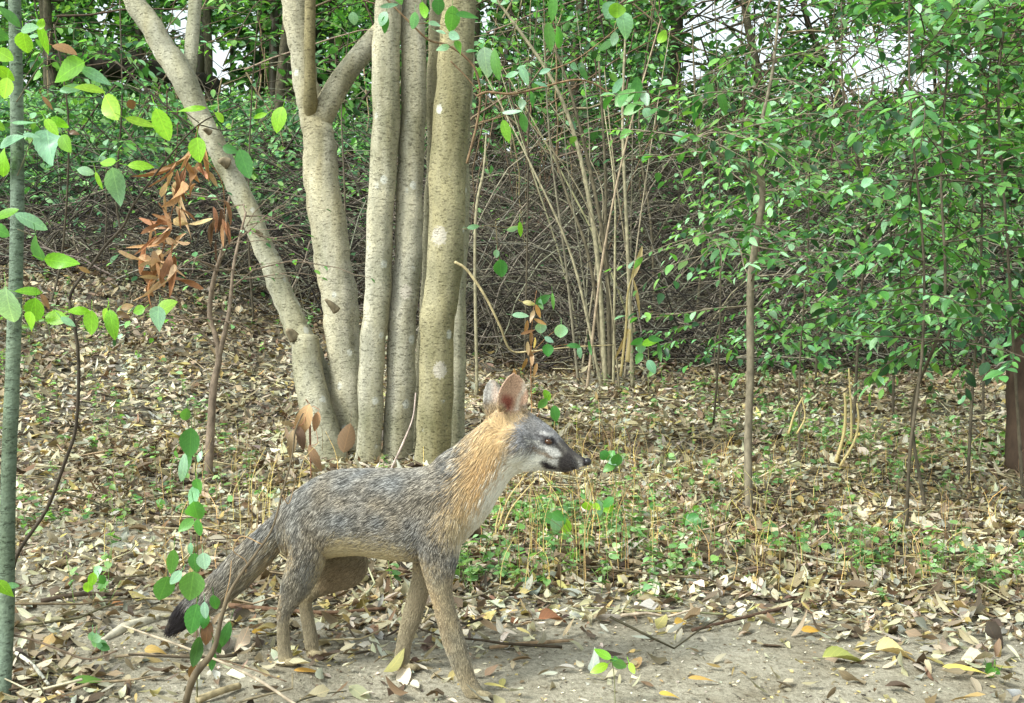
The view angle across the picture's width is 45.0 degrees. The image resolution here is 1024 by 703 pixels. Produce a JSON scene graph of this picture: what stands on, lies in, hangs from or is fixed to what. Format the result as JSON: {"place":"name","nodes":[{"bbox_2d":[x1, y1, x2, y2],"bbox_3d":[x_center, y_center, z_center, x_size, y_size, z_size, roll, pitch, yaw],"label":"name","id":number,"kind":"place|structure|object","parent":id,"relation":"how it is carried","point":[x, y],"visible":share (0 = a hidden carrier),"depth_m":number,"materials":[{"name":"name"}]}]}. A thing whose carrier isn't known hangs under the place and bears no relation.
{"place":"outdoors","nodes":[
{"label":"outdoors","id":0,"kind":"place"},
{"bbox_2d":[0,0,1004,165],"label":"sky","id":1,"kind":"structure","parent":0,"point":[220,57],"materials":[{"name":"white"}]},
{"bbox_2d":[0,135,1023,702],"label":"ground","id":2,"kind":"structure","parent":0,"point":[780,661],"depth_m":2.45,"materials":[{"name":"soil"}]},
{"bbox_2d":[14,651,49,685],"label":"fallen twig","id":3,"kind":"object","parent":2,"relation":"on","point":[27,660],"visible":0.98,"depth_m":2.26,"materials":[{"name":"wood"}]},
{"bbox_2d":[0,0,100,94],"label":"understory tree","id":4,"kind":"object","parent":2,"relation":"on","point":[40,15],"visible":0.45,"depth_m":15.17,"materials":[{"name":"green plant"}]},
{"bbox_2d":[0,0,111,701],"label":"pole sapling","id":5,"kind":"object","parent":2,"relation":"on","point":[48,141],"visible":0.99,"depth_m":2.19,"materials":[{"name":"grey plant"}]},
{"bbox_2d":[14,634,116,659],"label":"fallen twig","id":6,"kind":"object","parent":2,"relation":"on","point":[51,646],"visible":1,"depth_m":2.20,"materials":[{"name":"wood"}]},
{"bbox_2d":[40,592,122,601],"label":"fallen twig","id":7,"kind":"object","parent":2,"relation":"on","point":[59,597],"visible":0.9,"depth_m":2.73,"materials":[{"name":"wood"}]},
{"bbox_2d":[83,559,112,605],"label":"seedling","id":8,"kind":"object","parent":2,"relation":"on","point":[92,580],"visible":0.84,"depth_m":2.67,"materials":[{"name":"green plant"}]},
{"bbox_2d":[88,625,109,660],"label":"seedling","id":9,"kind":"object","parent":2,"relation":"on","point":[95,639],"visible":0.88,"depth_m":2.33,"materials":[{"name":"green plant"}]},
{"bbox_2d":[0,2,222,304],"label":"shrub","id":10,"kind":"object","parent":2,"relation":"on","point":[115,56],"visible":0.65,"depth_m":7.24,"materials":[{"name":"green plant"}]},
{"bbox_2d":[0,0,234,280],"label":"shrub","id":11,"kind":"object","parent":2,"relation":"on","point":[90,53],"visible":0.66,"depth_m":7.76,"materials":[{"name":"green plant"}]},
{"bbox_2d":[23,0,221,134],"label":"understory tree","id":12,"kind":"object","parent":2,"relation":"on","point":[47,10],"visible":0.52,"depth_m":12.58,"materials":[{"name":"green plant"}]},
{"bbox_2d":[101,612,171,640],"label":"fallen twig","id":13,"kind":"object","parent":2,"relation":"on","point":[119,629],"visible":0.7,"depth_m":2.53,"materials":[{"name":"wood"}]},
{"bbox_2d":[15,61,291,567],"bbox_3d":[-0.793,-0.018,2.484,0.769,1.187,0.336,0,0,16],"label":"crooked sapling","id":14,"kind":"object","parent":2,"relation":"on","point":[114,178],"visible":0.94,"depth_m":2.37,"materials":[{"name":"green plant"}]},
{"bbox_2d":[118,125,231,307],"bbox_3d":[-0.697,-0.275,2.535,0.215,0.380,0.198,0,0,0],"label":"dead leaf bunch","id":15,"kind":"object","parent":14,"relation":"hanging from","point":[155,260],"visible":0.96,"depth_m":2.55,"materials":[{"name":"brown plant"}]},
{"bbox_2d":[85,0,261,113],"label":"understory tree","id":16,"kind":"object","parent":2,"relation":"on","point":[206,16],"visible":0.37,"depth_m":13.46,"materials":[{"name":"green plant"}]},
{"bbox_2d":[153,402,233,702],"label":"leafy vine","id":17,"kind":"object","parent":2,"relation":"on","point":[192,587],"visible":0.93,"depth_m":2.09,"materials":[{"name":"green plant"}]},
{"bbox_2d":[122,625,294,702],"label":"fallen twig","id":18,"kind":"object","parent":2,"relation":"on","point":[243,672],"visible":0.94,"depth_m":2.07,"materials":[{"name":"wood"}]},
{"bbox_2d":[62,164,374,481],"bbox_3d":[-1.006,-0.061,4.170,0.858,1.063,0.824,0,0,33],"label":"bare bush","id":19,"kind":"object","parent":2,"relation":"on","point":[217,344],"visible":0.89,"depth_m":4.29,"materials":[{"name":"brown plant"}]},
{"bbox_2d":[195,682,241,702],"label":"fallen twig","id":20,"kind":"object","parent":2,"relation":"on","point":[206,696],"visible":1,"depth_m":2.16,"materials":[{"name":"wood"}]},
{"bbox_2d":[182,413,303,702],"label":"crooked shoot","id":21,"kind":"object","parent":2,"relation":"on","point":[199,668],"visible":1,"depth_m":2.05,"materials":[{"name":"brown plant"}]},
{"bbox_2d":[146,0,358,137],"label":"understory tree","id":22,"kind":"object","parent":2,"relation":"on","point":[279,84],"visible":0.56,"depth_m":11.98,"materials":[{"name":"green plant"}]},
{"bbox_2d":[136,0,371,324],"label":"shrub","id":23,"kind":"object","parent":2,"relation":"on","point":[281,71],"visible":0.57,"depth_m":7.46,"materials":[{"name":"green plant"}]},
{"bbox_2d":[123,0,475,466],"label":"multi stem tree","id":24,"kind":"object","parent":2,"relation":"on","point":[342,387],"visible":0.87,"depth_m":4.56,"materials":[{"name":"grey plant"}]},
{"bbox_2d":[348,0,483,163],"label":"vine branch","id":25,"kind":"object","parent":24,"relation":"attached to","point":[453,14],"visible":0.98,"depth_m":4.14,"materials":[{"name":"green plant"}]},
{"bbox_2d":[463,218,522,277],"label":"vine seedling","id":26,"kind":"object","parent":24,"relation":"hanging from","point":[500,268],"visible":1,"depth_m":4.18,"materials":[{"name":"green plant"}]},
{"bbox_2d":[454,261,613,352],"bbox_3d":[0.087,-0.155,4.360,0.590,0.322,0.036,0,0,-15],"label":"branch","id":27,"kind":"object","parent":24,"relation":"attached to","point":[480,289],"visible":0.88,"depth_m":4.31,"materials":[{"name":"brown plant"}]},
{"bbox_2d":[287,425,311,477],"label":"dry leaf","id":28,"kind":"object","parent":2,"relation":"on","point":[289,443],"visible":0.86,"depth_m":4.15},
{"bbox_2d":[294,399,312,464],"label":"dry leaf","id":29,"kind":"object","parent":2,"relation":"on","point":[307,410],"visible":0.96,"depth_m":4.15,"materials":[{"name":"plant"}]},
{"bbox_2d":[296,416,310,449],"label":"dry leaf","id":30,"kind":"object","parent":2,"relation":"on","point":[301,437],"visible":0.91,"depth_m":4.15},
{"bbox_2d":[228,603,384,614],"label":"fallen twig","id":31,"kind":"object","parent":2,"relation":"on","point":[252,607],"visible":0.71,"depth_m":2.63,"materials":[{"name":"wood"}]},
{"bbox_2d":[308,417,321,471],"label":"dry leaf","id":32,"kind":"object","parent":2,"relation":"on","point":[314,456],"visible":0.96,"depth_m":4.15,"materials":[{"name":"plant"}]},
{"bbox_2d":[309,406,320,476],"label":"dry leaf","id":33,"kind":"object","parent":2,"relation":"on","point":[316,420],"visible":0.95,"depth_m":4.15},
{"bbox_2d":[282,32,371,212],"bbox_3d":[-1.048,-0.879,7.288,0.445,1.880,0.749,0,0,14],"label":"shrub","id":34,"kind":"object","parent":2,"relation":"on","point":[333,49],"visible":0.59,"depth_m":7.16,"materials":[{"name":"green plant"}]},
{"bbox_2d":[337,423,355,452],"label":"caught leaf","id":35,"kind":"object","parent":2,"relation":"on","point":[346,439],"visible":1,"depth_m":4.30,"materials":[{"name":"plant"}]},
{"bbox_2d":[316,0,428,81],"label":"understory tree","id":36,"kind":"object","parent":2,"relation":"on","point":[344,22],"visible":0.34,"depth_m":13.04,"materials":[{"name":"green plant"}]},
{"bbox_2d":[163,373,591,699],"bbox_3d":[-0.267,0.328,2.282,0.825,0.580,0.182,0,0,26],"label":"gray fox","id":37,"kind":"object","parent":2,"relation":"on","point":[333,531],"visible":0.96,"depth_m":2.18,"materials":[{"name":"grey"}]},
{"bbox_2d":[321,0,560,185],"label":"understory tree","id":38,"kind":"object","parent":2,"relation":"on","point":[477,26],"visible":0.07,"depth_m":12.46,"materials":[{"name":"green plant"}]},
{"bbox_2d":[473,134,486,394],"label":"bare sapling","id":39,"kind":"object","parent":2,"relation":"on","point":[475,300],"visible":0.96,"depth_m":6.46,"materials":[{"name":"brown plant"}]},
{"bbox_2d":[0,128,1023,702],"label":"leaf litter","id":40,"kind":"object","parent":2,"relation":"on","point":[910,608],"visible":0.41,"depth_m":3.83,"materials":[{"name":"plant"}]},
{"bbox_2d":[0,0,1023,376],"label":"bank brushwood","id":41,"kind":"object","parent":2,"relation":"on","point":[510,244],"visible":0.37,"depth_m":8.69,"materials":[{"name":"brown plant"}]},
{"bbox_2d":[0,256,1023,604],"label":"ground cover","id":42,"kind":"object","parent":2,"relation":"on","point":[538,510],"visible":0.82,"depth_m":3.42,"materials":[{"name":"green plant"}]},
{"bbox_2d":[0,0,1023,169],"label":"woods","id":43,"kind":"object","parent":2,"relation":"on","point":[274,25],"visible":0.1,"depth_m":17.00,"materials":[{"name":"plant"}]},
{"bbox_2d":[0,83,1023,375],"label":"bank creeper","id":44,"kind":"object","parent":2,"relation":"on","point":[102,121],"visible":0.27,"depth_m":10.81,"materials":[{"name":"plant"}]},
{"bbox_2d":[44,48,221,93],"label":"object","id":45,"kind":"object","parent":44,"relation":"on","point":[203,76],"visible":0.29,"depth_m":12.83,"materials":[{"name":"brown plant"}]},
{"bbox_2d":[1,0,1023,304],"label":"liana thicket","id":46,"kind":"object","parent":2,"relation":"on","point":[491,104],"visible":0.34,"depth_m":9.88,"materials":[{"name":"green plant"}]},
{"bbox_2d":[470,0,1023,253],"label":"vine foliage","id":47,"kind":"object","parent":46,"relation":"attached to","point":[637,57],"visible":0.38,"depth_m":9.89,"materials":[{"name":"plant"}]},
{"bbox_2d":[495,478,536,533],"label":"straw stalk","id":48,"kind":"object","parent":2,"relation":"on","point":[496,526],"visible":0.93,"depth_m":3.30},
{"bbox_2d":[17,534,1023,702],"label":"litter crumbs","id":49,"kind":"object","parent":2,"relation":"on","point":[562,678],"visible":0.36,"depth_m":2.38,"materials":[{"name":"brown plant"}]},
{"bbox_2d":[489,639,573,648],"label":"fallen twig","id":50,"kind":"object","parent":2,"relation":"on","point":[531,642],"visible":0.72,"depth_m":2.43,"materials":[{"name":"wood"}]},
{"bbox_2d":[501,74,580,338],"bbox_3d":[0.196,-0.913,8.183,0.592,1.982,0.074,0,0,9],"label":"bare sapling","id":51,"kind":"object","parent":2,"relation":"on","point":[579,336],"visible":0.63,"depth_m":8.16,"materials":[{"name":"brown plant"}]},
{"bbox_2d":[486,77,602,390],"bbox_3d":[0.170,-0.680,6.971,0.706,1.879,0.070,0,0,8],"label":"bare sapling","id":52,"kind":"object","parent":2,"relation":"on","point":[581,292],"visible":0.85,"depth_m":6.94,"materials":[{"name":"brown plant"}]},
{"bbox_2d":[473,0,617,377],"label":"shrub","id":53,"kind":"object","parent":2,"relation":"on","point":[613,77],"visible":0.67,"depth_m":7.50,"materials":[{"name":"green plant"}]},
{"bbox_2d":[508,290,591,421],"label":"sapling","id":54,"kind":"object","parent":2,"relation":"on","point":[560,330],"visible":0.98,"depth_m":4.17,"materials":[{"name":"green plant"}]},
{"bbox_2d":[497,0,607,383],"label":"bare sapling","id":55,"kind":"object","parent":2,"relation":"on","point":[598,264],"visible":0.88,"depth_m":7.31,"materials":[{"name":"brown plant"}]},
{"bbox_2d":[539,608,566,622],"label":"fallen leaf","id":56,"kind":"object","parent":2,"relation":"on","point":[546,613],"visible":0.99,"depth_m":2.56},
{"bbox_2d":[541,508,571,547],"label":"seedling","id":57,"kind":"object","parent":2,"relation":"on","point":[558,518],"visible":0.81,"depth_m":3.08,"materials":[{"name":"green plant"}]},
{"bbox_2d":[542,22,579,383],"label":"bare sapling","id":58,"kind":"object","parent":2,"relation":"on","point":[571,318],"visible":0.91,"depth_m":7.27,"materials":[{"name":"brown plant"}]},
{"bbox_2d":[515,104,619,386],"bbox_3d":[0.311,-0.576,6.956,0.605,1.663,0.050,0,0,9],"label":"bare sapling","id":59,"kind":"object","parent":2,"relation":"on","point":[604,261],"visible":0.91,"depth_m":6.92,"materials":[{"name":"brown plant"}]},
{"bbox_2d":[492,48,643,358],"bbox_3d":[0.364,-0.926,7.920,1.001,2.075,0.072,0,0,5],"label":"bare sapling","id":60,"kind":"object","parent":2,"relation":"on","point":[611,273],"visible":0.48,"depth_m":7.89,"materials":[{"name":"brown plant"}]},
{"bbox_2d":[523,111,624,327],"bbox_3d":[0.433,-0.744,8.030,0.750,1.693,0.071,0,0,7],"label":"bare sapling","id":61,"kind":"object","parent":2,"relation":"on","point":[583,220],"visible":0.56,"depth_m":8.01,"materials":[{"name":"brown plant"}]},
{"bbox_2d":[548,135,602,376],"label":"bare sapling","id":62,"kind":"object","parent":2,"relation":"on","point":[586,249],"visible":0.82,"depth_m":7.41,"materials":[{"name":"brown plant"}]},
{"bbox_2d":[550,103,603,366],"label":"bare sapling","id":63,"kind":"object","parent":2,"relation":"on","point":[586,337],"visible":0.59,"depth_m":7.70,"materials":[{"name":"brown plant"}]},
{"bbox_2d":[544,24,611,378],"bbox_3d":[0.420,-0.929,7.573,0.508,2.224,0.086,0,0,39],"label":"bare sapling","id":64,"kind":"object","parent":2,"relation":"on","point":[609,348],"visible":0.81,"depth_m":7.51,"materials":[{"name":"brown plant"}]},
{"bbox_2d":[561,26,595,375],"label":"bare sapling","id":65,"kind":"object","parent":2,"relation":"on","point":[574,216],"visible":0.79,"depth_m":7.46,"materials":[{"name":"brown plant"}]},
{"bbox_2d":[576,12,589,339],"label":"bare sapling","id":66,"kind":"object","parent":2,"relation":"on","point":[589,177],"visible":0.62,"depth_m":8.14,"materials":[{"name":"brown plant"}]},
{"bbox_2d":[481,0,692,220],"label":"understory tree","id":67,"kind":"object","parent":2,"relation":"on","point":[592,25],"visible":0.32,"depth_m":11.40,"materials":[{"name":"green plant"}]},
{"bbox_2d":[582,492,617,535],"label":"seedling","id":68,"kind":"object","parent":2,"relation":"on","point":[604,506],"visible":0.84,"depth_m":3.19,"materials":[{"name":"green plant"}]},
{"bbox_2d":[598,61,615,368],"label":"bare sapling","id":69,"kind":"object","parent":2,"relation":"on","point":[605,168],"visible":0.67,"depth_m":7.79,"materials":[{"name":"brown plant"}]},
{"bbox_2d":[603,109,615,386],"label":"bare sapling","id":70,"kind":"object","parent":2,"relation":"on","point":[614,317],"visible":0.91,"depth_m":7.08,"materials":[{"name":"brown plant"}]},
{"bbox_2d":[590,649,634,699],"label":"seedling","id":71,"kind":"object","parent":2,"relation":"on","point":[601,667],"visible":1,"depth_m":2.12,"materials":[{"name":"green plant"}]},
{"bbox_2d":[600,447,629,494],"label":"seedling","id":72,"kind":"object","parent":2,"relation":"on","point":[614,460],"visible":0.87,"depth_m":3.73,"materials":[{"name":"green plant"}]},
{"bbox_2d":[604,70,635,348],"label":"bare sapling","id":73,"kind":"object","parent":2,"relation":"on","point":[618,197],"visible":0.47,"depth_m":8.03,"materials":[{"name":"brown plant"}]},
{"bbox_2d":[585,19,660,392],"bbox_3d":[0.631,-0.813,6.930,0.453,2.146,0.063,0,0,-12],"label":"bare sapling","id":74,"kind":"object","parent":2,"relation":"on","point":[596,302],"visible":0.84,"depth_m":6.90,"materials":[{"name":"brown plant"}]},
{"bbox_2d":[621,38,634,387],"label":"bare sapling","id":75,"kind":"object","parent":2,"relation":"on","point":[627,244],"visible":0.69,"depth_m":7.10,"materials":[{"name":"beige plant"}]},
{"bbox_2d":[614,246,642,376],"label":"straw stalk","id":76,"kind":"object","parent":2,"relation":"on","point":[628,330],"visible":0.99,"depth_m":5.20,"materials":[{"name":"plant"}]},
{"bbox_2d":[630,101,633,286],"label":"bare sapling","id":77,"kind":"object","parent":2,"relation":"on","point":[631,208],"visible":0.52,"depth_m":8.13,"materials":[{"name":"brown plant"}]},
{"bbox_2d":[518,0,769,187],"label":"understory tree","id":78,"kind":"object","parent":2,"relation":"on","point":[673,56],"visible":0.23,"depth_m":12.26,"materials":[{"name":"green plant"}]},
{"bbox_2d":[630,334,663,390],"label":"drooping seedling","id":79,"kind":"object","parent":2,"relation":"on","point":[651,340],"visible":1,"depth_m":4.56,"materials":[{"name":"green plant"}]},
{"bbox_2d":[638,0,655,320],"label":"bare sapling","id":80,"kind":"object","parent":2,"relation":"on","point":[647,199],"visible":0.62,"depth_m":8.95,"materials":[{"name":"brown plant"}]},
{"bbox_2d":[623,28,670,382],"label":"bare sapling","id":81,"kind":"object","parent":2,"relation":"on","point":[641,211],"visible":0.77,"depth_m":7.30,"materials":[{"name":"brown plant"}]},
{"bbox_2d":[683,505,702,529],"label":"seedling","id":82,"kind":"object","parent":2,"relation":"on","point":[694,516],"visible":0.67,"depth_m":3.27,"materials":[{"name":"green plant"}]},
{"bbox_2d":[691,24,705,354],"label":"bare sapling","id":83,"kind":"object","parent":2,"relation":"on","point":[704,220],"visible":0.56,"depth_m":8.32,"materials":[{"name":"brown plant"}]},
{"bbox_2d":[631,311,815,409],"bbox_3d":[1.027,0.065,6.102,0.862,0.537,0.777,0,0,-23],"label":"shrub","id":84,"kind":"object","parent":2,"relation":"on","point":[704,359],"visible":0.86,"depth_m":6.18,"materials":[{"name":"green plant"}]},
{"bbox_2d":[662,0,822,424],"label":"shrub","id":85,"kind":"object","parent":2,"relation":"on","point":[684,232],"visible":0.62,"depth_m":5.59,"materials":[{"name":"green plant"}]},
{"bbox_2d":[556,0,931,511],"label":"sapling","id":86,"kind":"object","parent":2,"relation":"on","point":[754,258],"visible":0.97,"depth_m":3.70,"materials":[{"name":"green plant"}]},
{"bbox_2d":[477,0,770,142],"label":"arching vine","id":87,"kind":"object","parent":86,"relation":"attached to","point":[488,61],"visible":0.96,"depth_m":4.00,"materials":[{"name":"green plant"}]},
{"bbox_2d":[634,0,867,210],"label":"understory tree","id":88,"kind":"object","parent":2,"relation":"on","point":[756,56],"visible":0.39,"depth_m":11.57,"materials":[{"name":"green plant"}]},
{"bbox_2d":[691,597,856,631],"bbox_3d":[0.559,0.556,2.627,0.465,0.024,0.022,0,0,-31],"label":"fallen twig","id":89,"kind":"object","parent":2,"relation":"on","point":[746,616],"visible":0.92,"depth_m":2.59,"materials":[{"name":"wood"}]},
{"bbox_2d":[665,168,942,387],"bbox_3d":[1.644,-0.427,6.755,1.551,1.310,1.297,0,0,0],"label":"shrub","id":90,"kind":"object","parent":2,"relation":"on","point":[799,295],"visible":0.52,"depth_m":6.78,"materials":[{"name":"green plant"}]},
{"bbox_2d":[699,117,940,461],"bbox_3d":[1.176,-0.242,4.644,0.760,1.391,1.015,0,0,-43],"label":"shrub","id":91,"kind":"object","parent":2,"relation":"on","point":[844,166],"visible":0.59,"depth_m":4.64,"materials":[{"name":"green plant"}]},
{"bbox_2d":[726,0,953,170],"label":"understory tree","id":92,"kind":"object","parent":2,"relation":"on","point":[806,40],"visible":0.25,"depth_m":12.73,"materials":[{"name":"green plant"}]},
{"bbox_2d":[822,646,860,661],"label":"fallen leaf","id":93,"kind":"object","parent":2,"relation":"on","point":[835,651],"visible":1,"depth_m":2.31,"materials":[{"name":"plant"}]},
{"bbox_2d":[834,368,859,466],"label":"straw stalk","id":94,"kind":"object","parent":2,"relation":"on","point":[843,437],"visible":0.98,"depth_m":4.30,"materials":[{"name":"plant"}]},
{"bbox_2d":[701,0,1023,525],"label":"shrub","id":95,"kind":"object","parent":2,"relation":"on","point":[884,248],"visible":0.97,"depth_m":3.48,"materials":[{"name":"green plant"}]},
{"bbox_2d":[710,0,1015,440],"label":"shrub","id":96,"kind":"object","parent":2,"relation":"on","point":[816,182],"visible":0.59,"depth_m":5.10,"materials":[{"name":"green plant"}]},
{"bbox_2d":[739,195,1020,418],"bbox_3d":[1.830,-0.184,5.988,1.274,1.060,1.228,0,0,-22],"label":"shrub","id":97,"kind":"object","parent":2,"relation":"on","point":[891,387],"visible":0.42,"depth_m":5.99,"materials":[{"name":"green plant"}]},
{"bbox_2d":[876,637,909,658],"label":"fallen leaf","id":98,"kind":"object","parent":2,"relation":"on","point":[887,644],"visible":0.96,"depth_m":2.37,"materials":[{"name":"plant"}]},
{"bbox_2d":[782,41,1023,504],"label":"shrub","id":99,"kind":"object","parent":2,"relation":"on","point":[892,366],"visible":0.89,"depth_m":3.78,"materials":[{"name":"green plant"}]},
{"bbox_2d":[817,0,1023,483],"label":"shrub","id":100,"kind":"object","parent":2,"relation":"on","point":[890,271],"visible":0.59,"depth_m":4.28,"materials":[{"name":"green plant"}]},
{"bbox_2d":[821,0,1023,498],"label":"shrub","id":101,"kind":"object","parent":2,"relation":"on","point":[1002,124],"visible":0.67,"depth_m":3.98,"materials":[{"name":"green plant"}]},
{"bbox_2d":[840,115,1023,425],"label":"shrub","id":102,"kind":"object","parent":2,"relation":"on","point":[975,218],"visible":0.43,"depth_m":5.76,"materials":[{"name":"green plant"}]},
{"bbox_2d":[858,0,1023,402],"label":"shrub","id":103,"kind":"object","parent":2,"relation":"on","point":[970,379],"visible":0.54,"depth_m":4.12,"materials":[{"name":"green plant"}]},
{"bbox_2d":[885,0,1023,227],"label":"understory tree","id":104,"kind":"object","parent":2,"relation":"on","point":[974,103],"visible":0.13,"depth_m":11.00,"materials":[{"name":"green plant"}]},
{"bbox_2d":[886,1,1023,167],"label":"understory tree","id":105,"kind":"object","parent":2,"relation":"on","point":[933,73],"visible":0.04,"depth_m":12.66,"materials":[{"name":"green plant"}]},
{"bbox_2d":[1004,305,1023,475],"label":"dark trunk","id":106,"kind":"object","parent":2,"relation":"on","point":[1011,458],"visible":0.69,"depth_m":4.38,"materials":[{"name":"brown plant"}]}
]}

